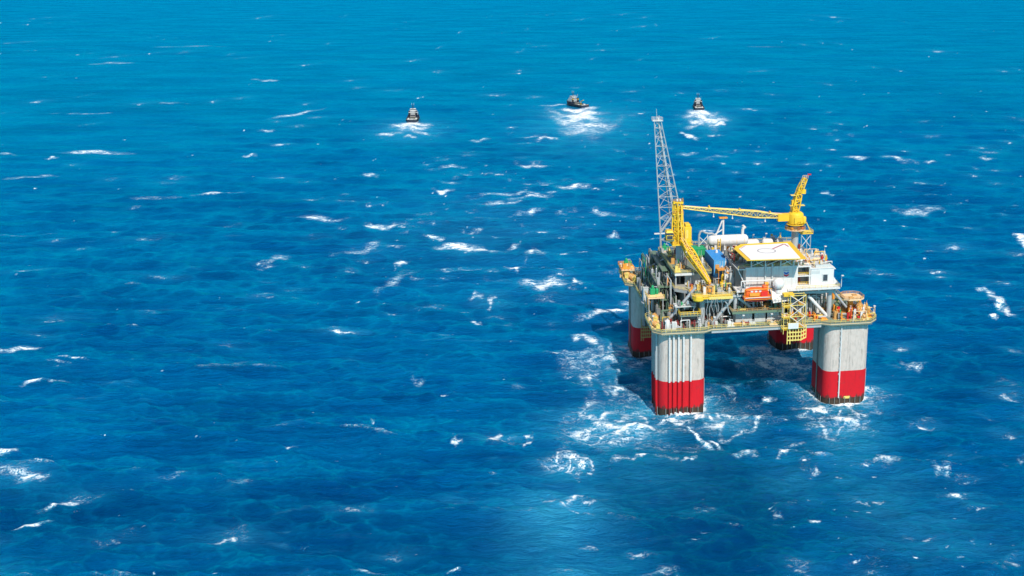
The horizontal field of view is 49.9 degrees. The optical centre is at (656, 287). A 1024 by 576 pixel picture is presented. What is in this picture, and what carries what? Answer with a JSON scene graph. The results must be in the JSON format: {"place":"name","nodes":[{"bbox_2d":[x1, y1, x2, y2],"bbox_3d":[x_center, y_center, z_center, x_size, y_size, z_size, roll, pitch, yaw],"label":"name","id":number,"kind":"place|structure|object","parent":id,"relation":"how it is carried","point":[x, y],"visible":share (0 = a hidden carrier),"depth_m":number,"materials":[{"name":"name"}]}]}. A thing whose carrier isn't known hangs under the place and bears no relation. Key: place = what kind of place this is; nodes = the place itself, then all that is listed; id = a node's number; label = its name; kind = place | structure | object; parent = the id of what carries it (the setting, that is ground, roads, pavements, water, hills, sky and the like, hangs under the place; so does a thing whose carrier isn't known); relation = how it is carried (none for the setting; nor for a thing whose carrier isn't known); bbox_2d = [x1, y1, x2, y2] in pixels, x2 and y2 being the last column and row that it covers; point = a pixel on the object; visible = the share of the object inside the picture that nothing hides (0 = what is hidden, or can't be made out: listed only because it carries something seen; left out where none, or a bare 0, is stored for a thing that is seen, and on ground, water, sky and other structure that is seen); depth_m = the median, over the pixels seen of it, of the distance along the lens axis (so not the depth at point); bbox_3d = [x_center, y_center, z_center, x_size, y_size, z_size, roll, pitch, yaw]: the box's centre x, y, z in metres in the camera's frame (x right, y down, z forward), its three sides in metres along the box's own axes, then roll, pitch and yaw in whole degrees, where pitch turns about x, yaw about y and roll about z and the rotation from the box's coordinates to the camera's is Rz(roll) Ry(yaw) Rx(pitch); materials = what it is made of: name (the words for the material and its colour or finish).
{"place":"outdoors","nodes":[
{"label":"outdoors","id":0,"kind":"place"},
{"bbox_2d":[0,0,1023,575],"bbox_3d":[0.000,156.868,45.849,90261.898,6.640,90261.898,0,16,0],"label":"sea","id":1,"kind":"structure","parent":0,"point":[286,288],"depth_m":590.79,"materials":[{"name":"liquid"}]},
{"bbox_2d":[406,108,419,122],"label":"tugboat","id":2,"kind":"object","parent":1,"relation":"on","point":[413,116],"visible":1,"depth_m":1237.54,"materials":[{"name":"metal"}]},
{"bbox_2d":[567,94,588,107],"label":"tugboat","id":3,"kind":"object","parent":1,"relation":"on","point":[573,101],"visible":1,"depth_m":1363.27,"materials":[{"name":"metal"}]},
{"bbox_2d":[692,98,704,109],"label":"tugboat","id":4,"kind":"object","parent":1,"relation":"on","point":[697,105],"visible":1,"depth_m":1340.36,"materials":[{"name":"metal"}]},
{"bbox_2d":[618,234,875,415],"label":"offshore platform","id":5,"kind":"structure","parent":1,"relation":"on","point":[835,340],"depth_m":419.83,"materials":[{"name":"paint"}]},
{"bbox_2d":[620,271,629,278],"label":"mooring winch","id":6,"kind":"object","parent":5,"relation":"on","point":[626,274],"visible":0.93,"depth_m":474.02,"materials":[{"name":"yellow metal"}]},
{"bbox_2d":[624,258,632,266],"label":"hydraulic power unit","id":7,"kind":"object","parent":5,"relation":"on","point":[626,260],"visible":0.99,"depth_m":476.58,"materials":[{"name":"green metal"}]},
{"bbox_2d":[626,273,636,282],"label":"mooring winch","id":8,"kind":"object","parent":5,"relation":"on","point":[632,277],"visible":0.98,"depth_m":468.84,"materials":[{"name":"yellow metal"}]},
{"bbox_2d":[641,319,651,340],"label":"grid barrier","id":9,"kind":"object","parent":5,"relation":"attached to","point":[645,333],"visible":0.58,"depth_m":469.09,"materials":[{"name":"metal"}]},
{"bbox_2d":[648,313,658,321],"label":"mooring winch","id":10,"kind":"object","parent":5,"relation":"on","point":[655,317],"visible":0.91,"depth_m":415.47,"materials":[{"name":"yellow metal"}]},
{"bbox_2d":[648,285,659,296],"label":"hydraulic power unit","id":11,"kind":"object","parent":5,"relation":"on","point":[654,291],"visible":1,"depth_m":421.61,"materials":[{"name":"green metal"}]},
{"bbox_2d":[650,321,660,328],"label":"mooring winch","id":12,"kind":"object","parent":5,"relation":"on","point":[655,324],"visible":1,"depth_m":407.61,"materials":[{"name":"yellow metal"}]},
{"bbox_2d":[651,109,677,258],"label":"flare tower","id":13,"kind":"structure","parent":5,"relation":"on","point":[660,128],"depth_m":451.50,"materials":[{"name":"metal"}]},
{"bbox_2d":[662,243,668,251],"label":"hydraulic power unit","id":14,"kind":"object","parent":5,"relation":"on","point":[664,246],"visible":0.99,"depth_m":451.47,"materials":[{"name":"green metal"}]},
{"bbox_2d":[666,318,669,328],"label":"water tank","id":15,"kind":"object","parent":5,"relation":"on","point":[668,324],"visible":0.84,"depth_m":406.14,"materials":[{"name":"white metal"}]},
{"bbox_2d":[672,321,675,329],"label":"white cabinet","id":16,"kind":"object","parent":5,"relation":"on","point":[673,325],"visible":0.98,"depth_m":406.39,"materials":[{"name":"white metal"}]},
{"bbox_2d":[664,198,713,294],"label":"pedestal crane","id":17,"kind":"object","parent":5,"relation":"on","point":[681,239],"visible":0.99,"depth_m":425.75,"materials":[{"name":"metal"}]},
{"bbox_2d":[690,245,706,256],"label":"waste skip","id":18,"kind":"object","parent":5,"relation":"on","point":[701,249],"visible":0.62,"depth_m":444.19,"materials":[{"name":"green metal"}]},
{"bbox_2d":[700,250,704,256],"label":"door","id":19,"kind":"structure","parent":18,"relation":"in","point":[702,252],"depth_m":444.04,"materials":[{"name":"green metal"}]},
{"bbox_2d":[698,230,715,249],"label":"exhaust pipe loop","id":20,"kind":"object","parent":5,"relation":"on","point":[700,232],"visible":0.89,"depth_m":447.44,"materials":[{"name":"white metal"}]},
{"bbox_2d":[705,249,727,277],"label":"equipment container","id":21,"kind":"object","parent":5,"relation":"on","point":[713,260],"visible":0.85,"depth_m":428.32,"materials":[{"name":"blue metal"}]},
{"bbox_2d":[715,261,720,276],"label":"door","id":22,"kind":"structure","parent":21,"relation":"in","point":[716,262],"depth_m":426.24,"materials":[{"name":"blue metal"}]},
{"bbox_2d":[721,261,727,274],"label":"door","id":23,"kind":"structure","parent":21,"relation":"in","point":[722,262],"depth_m":426.30,"materials":[{"name":"blue metal"}]},
{"bbox_2d":[715,216,727,252],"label":"boom rest","id":24,"kind":"object","parent":5,"relation":"on","point":[722,223],"visible":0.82,"depth_m":449.56,"materials":[{"name":"white metal"}]},
{"bbox_2d":[716,267,731,283],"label":"orange staircase","id":25,"kind":"structure","parent":5,"relation":"on","point":[721,269],"depth_m":423.06,"materials":[{"name":"orange metal"}]},
{"bbox_2d":[708,224,747,250],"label":"pressure vessel","id":26,"kind":"object","parent":5,"relation":"on","point":[725,240],"visible":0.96,"depth_m":447.94,"materials":[{"name":"white metal"}]},
{"bbox_2d":[679,174,810,248],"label":"pedestal crane","id":27,"kind":"object","parent":5,"relation":"on","point":[795,217],"visible":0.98,"depth_m":451.18,"materials":[{"name":"metal"}]},
{"bbox_2d":[747,239,758,243],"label":"deck housing","id":28,"kind":"object","parent":5,"relation":"on","point":[751,241],"visible":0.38,"depth_m":459.07,"materials":[{"name":"white metal"}]},
{"bbox_2d":[741,279,773,290],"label":"lifeboat davit","id":29,"kind":"object","parent":5,"relation":"on","point":[769,284],"visible":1,"depth_m":410.55,"materials":[{"name":"metal"}]},
{"bbox_2d":[743,285,771,301],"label":"lifeboat","id":30,"kind":"object","parent":29,"relation":"hanging from","point":[755,294],"visible":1,"depth_m":408.01,"materials":[{"name":"orange plastic"}]},
{"bbox_2d":[761,238,772,242],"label":"deck housing","id":31,"kind":"object","parent":5,"relation":"on","point":[769,240],"visible":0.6,"depth_m":460.19,"materials":[{"name":"white metal"}]},
{"bbox_2d":[772,278,783,293],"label":"radome","id":32,"kind":"object","parent":5,"relation":"on","point":[778,284],"visible":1,"depth_m":410.35,"materials":[{"name":"white plastic"}]},
{"bbox_2d":[770,289,789,302],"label":"evacuation chute","id":33,"kind":"object","parent":5,"relation":"attached to","point":[780,297],"visible":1,"depth_m":411.23,"materials":[{"name":"white metal"}]},
{"bbox_2d":[723,253,837,288],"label":"accommodation block","id":34,"kind":"structure","parent":5,"relation":"on","point":[817,273],"depth_m":415.39,"materials":[{"name":"metal"}]},
{"bbox_2d":[734,241,805,268],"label":"helideck","id":35,"kind":"object","parent":34,"relation":"on","point":[776,251],"visible":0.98,"depth_m":414.17,"materials":[{"name":"white metal"}]},
{"bbox_2d":[781,292,805,333],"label":"stair tower","id":36,"kind":"structure","parent":5,"relation":"attached to","point":[788,295],"depth_m":409.49,"materials":[{"name":"yellow metal"}]},
{"bbox_2d":[788,323,798,328],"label":"white sign","id":37,"kind":"object","parent":36,"relation":"attached to","point":[793,325],"visible":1,"depth_m":409.93,"materials":[{"name":"white metal"}]},
{"bbox_2d":[786,319,806,343],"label":"grid barrier","id":38,"kind":"object","parent":36,"relation":"hanging from","point":[798,335],"visible":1,"depth_m":412.51,"materials":[{"name":"yellow metal"}]},
{"bbox_2d":[798,222,813,253],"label":"access tower","id":39,"kind":"structure","parent":5,"relation":"on","point":[810,231],"depth_m":458.41,"materials":[{"name":"white metal"}]},
{"bbox_2d":[834,297,839,308],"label":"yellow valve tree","id":40,"kind":"object","parent":5,"relation":"on","point":[836,303],"visible":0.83,"depth_m":422.80,"materials":[{"name":"metal"}]},
{"bbox_2d":[840,291,863,311],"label":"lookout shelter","id":41,"kind":"object","parent":5,"relation":"on","point":[850,298],"visible":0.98,"depth_m":424.52,"materials":[{"name":"beige metal"}]},
{"bbox_2d":[859,313,868,320],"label":"mooring winch","id":42,"kind":"object","parent":5,"relation":"on","point":[863,315],"visible":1,"depth_m":417.93,"materials":[{"name":"yellow metal"}]}
]}

